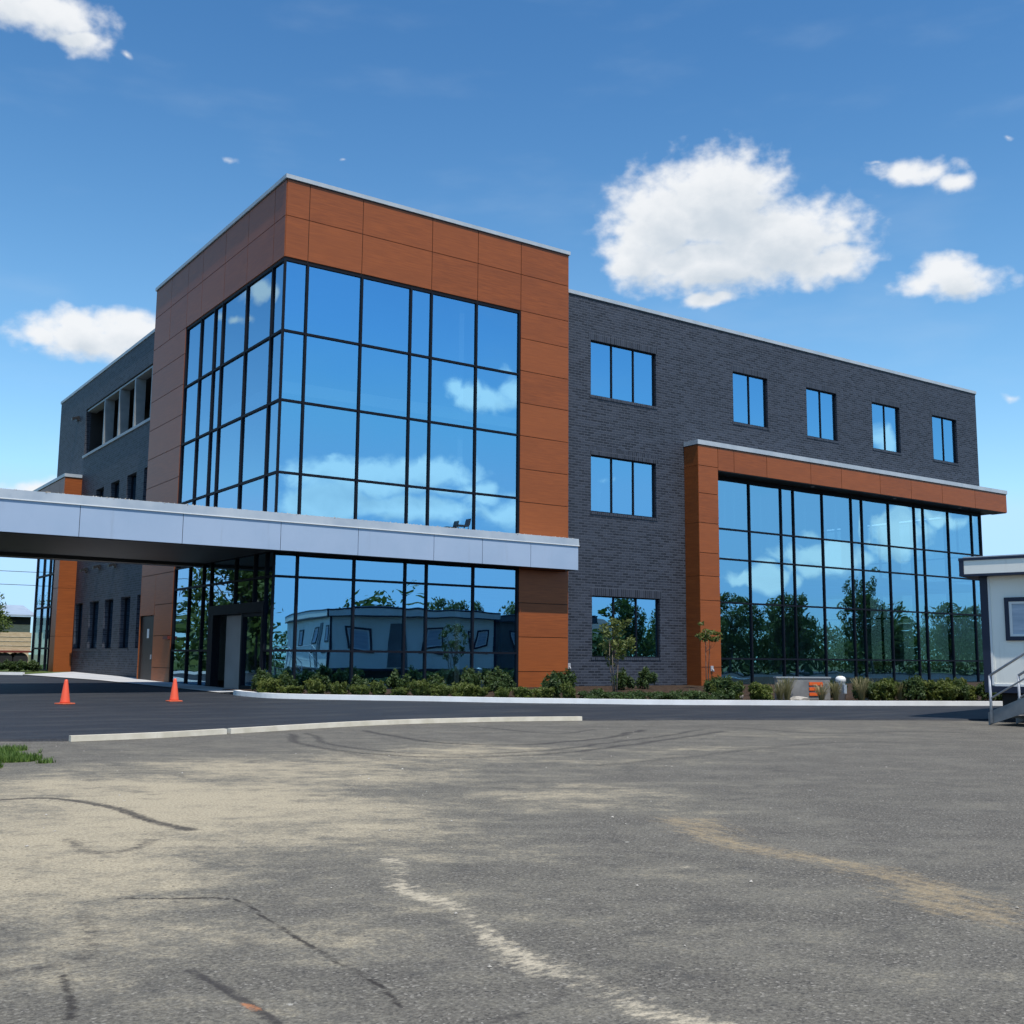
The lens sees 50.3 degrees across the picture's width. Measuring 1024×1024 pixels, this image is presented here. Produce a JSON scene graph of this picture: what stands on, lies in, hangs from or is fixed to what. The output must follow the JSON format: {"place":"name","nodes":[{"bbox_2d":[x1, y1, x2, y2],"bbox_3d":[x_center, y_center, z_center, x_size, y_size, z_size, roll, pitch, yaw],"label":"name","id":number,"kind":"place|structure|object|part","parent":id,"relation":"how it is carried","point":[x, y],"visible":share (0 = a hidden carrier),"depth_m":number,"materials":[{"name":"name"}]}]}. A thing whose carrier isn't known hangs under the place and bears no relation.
{"place":"outdoors","nodes":[
{"label":"outdoors","id":0,"kind":"place"},
{"bbox_2d":[0,605,33,656],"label":"shed","id":1,"kind":"structure","parent":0,"point":[21,624],"depth_m":91.13,"materials":[{"name":"white metal"}]},
{"bbox_2d":[0,669,58,673],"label":"planting strip","id":2,"kind":"object","parent":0,"point":[29,672],"visible":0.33,"depth_m":53.13,"materials":[{"name":"green plant"}]},
{"bbox_2d":[0,659,16,670],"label":"hedge shrub","id":3,"kind":"object","parent":2,"relation":"on","point":[6,664],"visible":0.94,"depth_m":53.91,"materials":[{"name":"green plant"}]},
{"bbox_2d":[13,659,29,670],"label":"hedge shrub","id":4,"kind":"object","parent":2,"relation":"on","point":[18,666],"visible":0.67,"depth_m":53.67,"materials":[{"name":"green plant"}]},
{"bbox_2d":[22,659,42,670],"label":"hedge shrub","id":5,"kind":"object","parent":2,"relation":"on","point":[32,665],"visible":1,"depth_m":53.18,"materials":[{"name":"green plant"}]},
{"bbox_2d":[23,672,240,693],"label":"walkway","id":6,"kind":"structure","parent":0,"point":[79,675],"depth_m":40.71,"materials":[{"name":"concrete"}]},
{"bbox_2d":[0,673,1003,741],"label":"driveway","id":7,"kind":"structure","parent":0,"point":[30,711],"depth_m":25.05,"materials":[{"name":"black asphalt"}]},
{"bbox_2d":[0,672,24,674],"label":"kerb","id":8,"kind":"structure","parent":7,"relation":"on","point":[11,673],"depth_m":46.78,"materials":[{"name":"concrete"}]},
{"bbox_2d":[54,679,74,704],"bbox_3d":[-10.209,4.112,24.954,0.320,0.560,0.320,-4,-9,32],"label":"traffic cone","id":9,"kind":"object","parent":7,"relation":"on","point":[65,698],"visible":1,"depth_m":24.88,"materials":[{"name":"orange plastic"}]},
{"bbox_2d":[166,678,182,701],"bbox_3d":[-8.264,4.360,26.727,0.320,0.560,0.320,6,-9,-35],"label":"traffic cone","id":10,"kind":"object","parent":7,"relation":"on","point":[174,697],"visible":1,"depth_m":26.65,"materials":[{"name":"orange plastic"}]},
{"bbox_2d":[233,690,1002,705],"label":"kerb","id":11,"kind":"structure","parent":7,"relation":"on","point":[594,701],"depth_m":29.14,"materials":[{"name":"concrete"}]},
{"bbox_2d":[0,720,1023,1023],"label":"parking lot","id":12,"kind":"structure","parent":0,"point":[286,876],"depth_m":6.58,"materials":[{"name":"grey asphalt"}]},
{"bbox_2d":[69,729,226,741],"bbox_3d":[-5.674,3.530,17.276,0.218,0.088,2.644,-7,-11,44],"label":"kerb","id":13,"kind":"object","parent":12,"relation":"on","point":[103,737],"visible":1,"depth_m":17.07,"materials":[{"name":"beige concrete"}]},
{"bbox_2d":[227,716,581,733],"bbox_3d":[-1.852,4.048,20.943,7.842,0.099,0.784,6,-10,-37],"label":"edging board","id":14,"kind":"object","parent":12,"relation":"on","point":[366,723],"visible":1,"depth_m":20.96,"materials":[{"name":"beige concrete"}]},
{"bbox_2d":[26,732,1018,966],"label":"pebbles","id":15,"kind":"object","parent":12,"relation":"on","point":[451,847],"visible":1,"depth_m":8.23,"materials":[{"name":"stone"}]},
{"bbox_2d":[958,554,1023,722],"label":"site trailer","id":16,"kind":"object","parent":12,"relation":"on","point":[1000,578],"visible":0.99,"depth_m":23.98,"materials":[{"name":"white metal"}]},
{"bbox_3d":[11.278,2.305,23.590,1.170,0.940,0.060,-6,-10,40],"label":"window","id":17,"kind":"part","parent":16,"relation":"part of","materials":[{"name":"blue"}]},
{"bbox_2d":[988,653,1023,724],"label":"trailer stairs","id":18,"kind":"structure","parent":12,"relation":"on","point":[1014,709],"depth_m":22.55,"materials":[{"name":"silver metal"}]},
{"bbox_2d":[0,0,1023,654],"label":"sky","id":19,"kind":"structure","parent":0,"point":[840,178],"materials":[{"name":"blue"}]},
{"bbox_2d":[222,682,995,700],"bbox_3d":[16.953,5.988,35.527,46.392,0.296,22.400,6,-9,-35],"label":"planting bed","id":20,"kind":"object","parent":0,"point":[669,688],"visible":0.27,"depth_m":36.24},
{"bbox_2d":[251,667,271,691],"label":"dark shrub","id":21,"kind":"object","parent":20,"relation":"on","point":[260,674],"visible":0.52,"depth_m":29.98,"materials":[{"name":"green plant"}]},
{"bbox_2d":[256,677,281,692],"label":"juniper shrub","id":22,"kind":"object","parent":20,"relation":"on","point":[268,685],"visible":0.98,"depth_m":29.38,"materials":[{"name":"green plant"}]},
{"bbox_2d":[275,670,297,686],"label":"dark shrub","id":23,"kind":"object","parent":20,"relation":"on","point":[287,680],"visible":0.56,"depth_m":29.84,"materials":[{"name":"green plant"}]},
{"bbox_2d":[276,685,305,693],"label":"juniper shrub","id":24,"kind":"object","parent":20,"relation":"on","point":[292,689],"visible":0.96,"depth_m":29.18,"materials":[{"name":"green plant"}]},
{"bbox_2d":[304,678,325,693],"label":"juniper shrub","id":25,"kind":"object","parent":20,"relation":"on","point":[316,686],"visible":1,"depth_m":29.27,"materials":[{"name":"green plant"}]},
{"bbox_2d":[311,672,329,692],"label":"dark shrub","id":26,"kind":"object","parent":20,"relation":"on","point":[324,679],"visible":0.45,"depth_m":29.91,"materials":[{"name":"green plant"}]},
{"bbox_2d":[328,681,347,694],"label":"juniper shrub","id":27,"kind":"object","parent":20,"relation":"on","point":[336,688],"visible":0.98,"depth_m":29.14,"materials":[{"name":"green plant"}]},
{"bbox_2d":[346,673,368,693],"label":"dark shrub","id":28,"kind":"object","parent":20,"relation":"on","point":[356,680],"visible":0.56,"depth_m":30.02,"materials":[{"name":"green plant"}]},
{"bbox_2d":[349,684,371,694],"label":"juniper shrub","id":29,"kind":"object","parent":20,"relation":"on","point":[361,689],"visible":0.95,"depth_m":29.12,"materials":[{"name":"green plant"}]},
{"bbox_2d":[369,680,386,694],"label":"juniper shrub","id":30,"kind":"object","parent":20,"relation":"on","point":[379,688],"visible":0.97,"depth_m":29.30,"materials":[{"name":"green plant"}]},
{"bbox_2d":[385,668,411,695],"bbox_3d":[-3.105,4.697,30.238,0.692,0.760,0.773,-3,-8,22],"label":"dark shrub","id":31,"kind":"object","parent":20,"relation":"on","point":[393,681],"visible":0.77,"depth_m":30.11,"materials":[{"name":"green plant"}]},
{"bbox_2d":[390,687,408,695],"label":"juniper shrub","id":32,"kind":"object","parent":20,"relation":"on","point":[401,691],"visible":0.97,"depth_m":29.27,"materials":[{"name":"green plant"}]},
{"bbox_2d":[408,678,429,695],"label":"juniper shrub","id":33,"kind":"object","parent":20,"relation":"on","point":[418,688],"visible":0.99,"depth_m":29.20,"materials":[{"name":"green plant"}]},
{"bbox_2d":[427,673,444,688],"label":"dark shrub","id":34,"kind":"object","parent":20,"relation":"on","point":[438,679],"visible":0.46,"depth_m":30.16,"materials":[{"name":"green plant"}]},
{"bbox_2d":[428,683,451,695],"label":"juniper shrub","id":35,"kind":"object","parent":20,"relation":"on","point":[435,689],"visible":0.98,"depth_m":29.15,"materials":[{"name":"green plant"}]},
{"bbox_2d":[450,682,473,696],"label":"juniper shrub","id":36,"kind":"object","parent":20,"relation":"on","point":[461,689],"visible":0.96,"depth_m":29.19,"materials":[{"name":"green plant"}]},
{"bbox_2d":[460,664,482,685],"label":"dark shrub","id":37,"kind":"object","parent":20,"relation":"on","point":[468,675],"visible":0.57,"depth_m":30.30,"materials":[{"name":"green plant"}]},
{"bbox_2d":[471,685,490,696],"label":"juniper shrub","id":38,"kind":"object","parent":20,"relation":"on","point":[478,690],"visible":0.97,"depth_m":29.23,"materials":[{"name":"green plant"}]},
{"bbox_2d":[482,665,505,690],"bbox_3d":[-0.563,5.102,33.439,0.844,0.812,0.755,6,-9,-34],"label":"dark shrub","id":39,"kind":"object","parent":20,"relation":"on","point":[489,679],"visible":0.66,"depth_m":33.30,"materials":[{"name":"green plant"}]},
{"bbox_2d":[494,687,511,697],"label":"juniper shrub","id":40,"kind":"object","parent":20,"relation":"on","point":[502,692],"visible":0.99,"depth_m":29.17,"materials":[{"name":"green plant"}]},
{"bbox_2d":[493,672,516,691],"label":"dark shrub","id":41,"kind":"object","parent":20,"relation":"on","point":[508,682],"visible":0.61,"depth_m":30.47,"materials":[{"name":"green plant"}]},
{"bbox_2d":[510,686,534,697],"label":"juniper shrub","id":42,"kind":"object","parent":20,"relation":"on","point":[521,692],"visible":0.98,"depth_m":29.14,"materials":[{"name":"green plant"}]},
{"bbox_2d":[532,686,554,697],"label":"juniper shrub","id":43,"kind":"object","parent":20,"relation":"on","point":[542,692],"visible":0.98,"depth_m":29.36,"materials":[{"name":"green plant"}]},
{"bbox_2d":[540,670,560,697],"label":"dark shrub","id":44,"kind":"object","parent":20,"relation":"on","point":[554,681],"visible":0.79,"depth_m":30.22,"materials":[{"name":"green plant"}]},
{"bbox_2d":[556,668,577,688],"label":"dark shrub","id":45,"kind":"object","parent":20,"relation":"on","point":[567,677],"visible":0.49,"depth_m":33.93,"materials":[{"name":"green plant"}]},
{"bbox_2d":[559,682,575,697],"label":"juniper shrub","id":46,"kind":"object","parent":20,"relation":"on","point":[568,690],"visible":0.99,"depth_m":29.45,"materials":[{"name":"green plant"}]},
{"bbox_2d":[577,688,610,698],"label":"spreading shrub","id":47,"kind":"object","parent":20,"relation":"on","point":[599,693],"visible":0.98,"depth_m":29.36,"materials":[{"name":"green plant"}]},
{"bbox_2d":[597,617,635,691],"bbox_3d":[3.211,4.435,33.546,1.232,2.419,1.233,0,-8,6],"label":"young tree","id":48,"kind":"object","parent":20,"relation":"on","point":[620,651],"visible":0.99,"depth_m":33.41,"materials":[{"name":"green plant"}]},
{"bbox_2d":[605,691,635,698],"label":"spreading shrub","id":49,"kind":"object","parent":20,"relation":"on","point":[614,695],"visible":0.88,"depth_m":29.40,"materials":[{"name":"green plant"}]},
{"bbox_2d":[610,667,635,689],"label":"dark shrub","id":50,"kind":"object","parent":20,"relation":"on","point":[624,679],"visible":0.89,"depth_m":36.36,"materials":[{"name":"green plant"}]},
{"bbox_2d":[619,690,652,698],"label":"spreading shrub","id":51,"kind":"object","parent":20,"relation":"on","point":[638,695],"visible":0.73,"depth_m":29.55,"materials":[{"name":"green plant"}]},
{"bbox_2d":[635,666,657,688],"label":"dark shrub","id":52,"kind":"object","parent":20,"relation":"on","point":[646,678],"visible":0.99,"depth_m":37.05,"materials":[{"name":"green plant"}]},
{"bbox_2d":[647,691,668,699],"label":"spreading shrub","id":53,"kind":"object","parent":20,"relation":"on","point":[659,695],"visible":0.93,"depth_m":29.68,"materials":[{"name":"green plant"}]},
{"bbox_2d":[665,690,690,699],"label":"spreading shrub","id":54,"kind":"object","parent":20,"relation":"on","point":[675,695],"visible":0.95,"depth_m":29.66,"materials":[{"name":"green plant"}]},
{"bbox_2d":[685,689,708,699],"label":"spreading shrub","id":55,"kind":"object","parent":20,"relation":"on","point":[695,695],"visible":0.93,"depth_m":29.86,"materials":[{"name":"green plant"}]},
{"bbox_2d":[695,621,723,680],"bbox_3d":[6.897,5.072,38.463,0.868,2.453,1.317,3,-8,-21],"label":"young tree","id":56,"kind":"object","parent":20,"relation":"on","point":[705,635],"visible":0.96,"depth_m":38.45,"materials":[{"name":"green plant"}]},
{"bbox_2d":[702,675,722,693],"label":"dark shrub","id":57,"kind":"object","parent":20,"relation":"on","point":[707,688],"visible":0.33,"depth_m":31.62,"materials":[{"name":"green plant"}]},
{"bbox_2d":[702,690,728,699],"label":"spreading shrub","id":58,"kind":"object","parent":20,"relation":"on","point":[715,695],"visible":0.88,"depth_m":29.95,"materials":[{"name":"green plant"}]},
{"bbox_2d":[709,680,745,699],"bbox_3d":[6.147,5.037,30.959,0.931,0.585,0.994,7,-10,-40],"label":"juniper shrub","id":59,"kind":"object","parent":20,"relation":"on","point":[742,688],"visible":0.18,"depth_m":30.76,"materials":[{"name":"green plant"}]},
{"bbox_2d":[714,674,741,699],"bbox_3d":[6.019,4.887,30.432,0.804,0.752,0.832,-1,-8,9],"label":"dark shrub","id":60,"kind":"object","parent":20,"relation":"on","point":[726,686],"visible":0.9,"depth_m":30.28,"materials":[{"name":"green plant"}]},
{"bbox_2d":[748,681,773,699],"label":"juniper shrub","id":61,"kind":"object","parent":20,"relation":"on","point":[757,691],"visible":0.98,"depth_m":30.32,"materials":[{"name":"green plant"}]},
{"bbox_2d":[768,682,786,699],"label":"grass tuft","id":62,"kind":"object","parent":20,"relation":"on","point":[779,692],"visible":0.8,"depth_m":30.73,"materials":[{"name":"plant"}]},
{"bbox_2d":[778,677,796,699],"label":"grass tuft","id":63,"kind":"object","parent":20,"relation":"on","point":[789,685],"visible":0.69,"depth_m":31.13,"materials":[{"name":"plant"}]},
{"bbox_2d":[790,696,809,699],"bbox_3d":[8.146,5.307,30.910,0.553,0.176,0.342,-2,-8,19],"label":"boulder","id":64,"kind":"object","parent":20,"relation":"on","point":[798,698],"visible":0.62,"depth_m":30.83,"materials":[{"name":"stone"}]},
{"bbox_2d":[773,677,830,699],"bbox_3d":[8.418,5.110,31.628,1.700,0.660,0.225,2,-8,-11],"label":"ground sign","id":65,"kind":"object","parent":20,"relation":"on","point":[803,687],"visible":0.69,"depth_m":31.56,"materials":[{"name":"grey concrete"}]},
{"bbox_2d":[814,683,830,700],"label":"grass tuft","id":66,"kind":"object","parent":20,"relation":"on","point":[821,693],"visible":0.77,"depth_m":30.87,"materials":[{"name":"plant"}]},
{"bbox_2d":[826,681,843,700],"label":"grass tuft","id":67,"kind":"object","parent":20,"relation":"on","point":[835,687],"visible":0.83,"depth_m":31.06,"materials":[{"name":"plant"}]},
{"bbox_2d":[835,676,846,700],"bbox_3d":[9.572,5.124,31.745,0.300,0.700,0.315,6,-9,-35],"label":"utility post","id":68,"kind":"object","parent":20,"relation":"on","point":[842,696],"visible":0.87,"depth_m":31.63,"materials":[{"name":"white metal"}]},
{"bbox_2d":[850,676,867,697],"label":"dark shrub","id":69,"kind":"object","parent":20,"relation":"on","point":[854,687],"visible":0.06,"depth_m":33.19,"materials":[{"name":"green plant"}]},
{"bbox_2d":[851,677,870,700],"bbox_3d":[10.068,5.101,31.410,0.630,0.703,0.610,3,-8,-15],"label":"grass tuft","id":70,"kind":"object","parent":20,"relation":"on","point":[862,690],"visible":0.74,"depth_m":31.36,"materials":[{"name":"plant"}]},
{"bbox_2d":[853,675,875,698],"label":"dark shrub","id":71,"kind":"object","parent":20,"relation":"on","point":[871,686],"visible":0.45,"depth_m":31.70,"materials":[{"name":"green plant"}]},
{"bbox_2d":[867,681,891,700],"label":"juniper shrub","id":72,"kind":"object","parent":20,"relation":"on","point":[882,692],"visible":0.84,"depth_m":31.69,"materials":[{"name":"green plant"}]},
{"bbox_2d":[880,677,900,699],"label":"juniper shrub","id":73,"kind":"object","parent":20,"relation":"on","point":[893,690],"visible":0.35,"depth_m":32.02,"materials":[{"name":"green plant"}]},
{"bbox_2d":[894,682,907,700],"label":"grass tuft","id":74,"kind":"object","parent":20,"relation":"on","point":[899,695],"visible":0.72,"depth_m":31.93,"materials":[{"name":"plant"}]},
{"bbox_2d":[899,674,927,700],"bbox_3d":[11.742,5.133,31.906,0.795,0.819,0.823,1,-8,-7],"label":"dark shrub","id":75,"kind":"object","parent":20,"relation":"on","point":[917,687],"visible":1,"depth_m":31.76,"materials":[{"name":"green plant"}]},
{"bbox_2d":[906,680,938,700],"bbox_3d":[12.059,5.263,32.264,1.024,0.659,0.959,0,-8,5],"label":"juniper shrub","id":76,"kind":"object","parent":20,"relation":"on","point":[929,685],"visible":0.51,"depth_m":31.93,"materials":[{"name":"green plant"}]},
{"bbox_2d":[931,681,960,700],"bbox_3d":[12.716,5.273,32.032,0.983,0.603,0.870,-4,-9,33],"label":"juniper shrub","id":77,"kind":"object","parent":20,"relation":"on","point":[949,692],"visible":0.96,"depth_m":31.83,"materials":[{"name":"green plant"}]},
{"bbox_2d":[938,677,966,700],"bbox_3d":[13.203,5.300,32.762,0.891,0.742,0.951,-3,-8,22],"label":"juniper shrub","id":78,"kind":"object","parent":20,"relation":"on","point":[947,681],"visible":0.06,"depth_m":32.71,"materials":[{"name":"green plant"}]},
{"bbox_2d":[953,677,969,700],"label":"dark shrub","id":79,"kind":"object","parent":20,"relation":"on","point":[964,693],"visible":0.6,"depth_m":32.05,"materials":[{"name":"green plant"}]},
{"bbox_2d":[965,684,978,700],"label":"juniper shrub","id":80,"kind":"object","parent":20,"relation":"on","point":[972,689],"visible":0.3,"depth_m":32.70,"materials":[{"name":"green plant"}]},
{"bbox_2d":[975,681,1001,700],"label":"dark shrub","id":81,"kind":"object","parent":20,"relation":"on","point":[982,693],"visible":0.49,"depth_m":32.65,"materials":[{"name":"green plant"}]},
{"label":"lawn","id":82,"kind":"structure","parent":0,"visible":0},
{"bbox_2d":[0,594,13,631],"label":"broadleaf tree","id":83,"kind":"object","parent":82,"relation":"on","point":[3,618],"visible":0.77,"depth_m":84.15,"materials":[{"name":"green plant"}]},
{"bbox_2d":[0,632,31,663],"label":"lumber trailer","id":84,"kind":"object","parent":82,"relation":"on","point":[17,646],"visible":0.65,"depth_m":74.20,"materials":[{"name":"beige wood"}]},
{"bbox_3d":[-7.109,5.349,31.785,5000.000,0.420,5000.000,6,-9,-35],"label":"ground","id":85,"kind":"structure","parent":0,"visible":0},
{"bbox_2d":[0,173,1006,689],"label":"office building","id":86,"kind":"structure","parent":85,"relation":"on","point":[314,357],"depth_m":39.15,"materials":[{"name":"brick"}]},
{"bbox_2d":[77,604,82,648],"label":"window","id":87,"kind":"structure","parent":86,"relation":"in","point":[81,605],"depth_m":53.29,"materials":[{"name":"black glass"}]},
{"bbox_2d":[91,601,98,648],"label":"window","id":88,"kind":"structure","parent":86,"relation":"in","point":[96,604],"depth_m":51.03,"materials":[{"name":"black glass"}]},
{"bbox_2d":[106,599,112,647],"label":"window","id":89,"kind":"structure","parent":86,"relation":"in","point":[110,611],"depth_m":48.99,"materials":[{"name":"black glass"}]},
{"bbox_2d":[115,482,118,498],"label":"window","id":90,"kind":"structure","parent":86,"relation":"in","point":[117,484],"depth_m":49.84,"materials":[{"name":"black glass"}]},
{"bbox_2d":[123,597,130,647],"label":"window","id":91,"kind":"structure","parent":86,"relation":"in","point":[127,600],"depth_m":46.87,"materials":[{"name":"black glass"}]},
{"bbox_2d":[130,474,136,499],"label":"window","id":92,"kind":"structure","parent":86,"relation":"in","point":[133,483],"depth_m":47.70,"materials":[{"name":"black glass"}]},
{"bbox_2d":[139,616,153,679],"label":"side door","id":93,"kind":"structure","parent":86,"relation":"in","point":[145,667],"depth_m":41.92,"materials":[{"name":"black metal"}]},
{"bbox_2d":[224,615,240,688],"bbox_3d":[-8.817,4.473,34.914,0.110,2.340,1.980,6,-9,-35],"label":"entry door","id":94,"kind":"structure","parent":86,"relation":"in","point":[233,628],"depth_m":35.19,"materials":[{"name":"grey metal"}]},
{"bbox_2d":[5,488,573,538],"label":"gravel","id":95,"kind":"structure","parent":86,"relation":"on","point":[278,512],"depth_m":31.28,"materials":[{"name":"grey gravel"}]},
{"bbox_2d":[454,519,470,528],"bbox_3d":[-1.627,0.420,35.919,0.503,0.422,0.280,6,-9,-35],"label":"chair","id":96,"kind":"object","parent":86,"relation":"on","point":[467,522],"visible":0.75,"depth_m":35.91,"materials":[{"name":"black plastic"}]},
{"bbox_2d":[591,340,654,406],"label":"window","id":97,"kind":"structure","parent":86,"relation":"in","point":[619,373],"depth_m":42.08,"materials":[{"name":"blue glass"}]},
{"bbox_2d":[591,455,654,517],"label":"window","id":98,"kind":"structure","parent":86,"relation":"in","point":[618,486],"depth_m":41.48,"materials":[{"name":"blue glass"}]},
{"bbox_2d":[592,596,658,657],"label":"window","id":99,"kind":"structure","parent":86,"relation":"in","point":[643,626],"depth_m":41.00,"materials":[{"name":"blue glass"}]},
{"bbox_2d":[733,372,766,427],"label":"window","id":100,"kind":"structure","parent":86,"relation":"in","point":[749,392],"depth_m":46.08,"materials":[{"name":"blue glass"}]},
{"bbox_2d":[806,388,835,440],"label":"window","id":101,"kind":"structure","parent":86,"relation":"in","point":[821,418],"depth_m":48.68,"materials":[{"name":"blue glass"}]},
{"bbox_2d":[872,402,898,452],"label":"window","id":102,"kind":"structure","parent":86,"relation":"in","point":[884,418],"depth_m":51.29,"materials":[{"name":"blue glass"}]},
{"bbox_2d":[932,416,956,462],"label":"window","id":103,"kind":"structure","parent":86,"relation":"in","point":[944,442],"depth_m":53.92,"materials":[{"name":"blue glass"}]},
{"label":"soil patch","id":104,"kind":"structure","parent":0,"visible":0},
{"bbox_2d":[0,744,55,768],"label":"grass","id":105,"kind":"structure","parent":104,"relation":"on","point":[13,754],"depth_m":13.39,"materials":[{"name":"green plant"}]}
]}

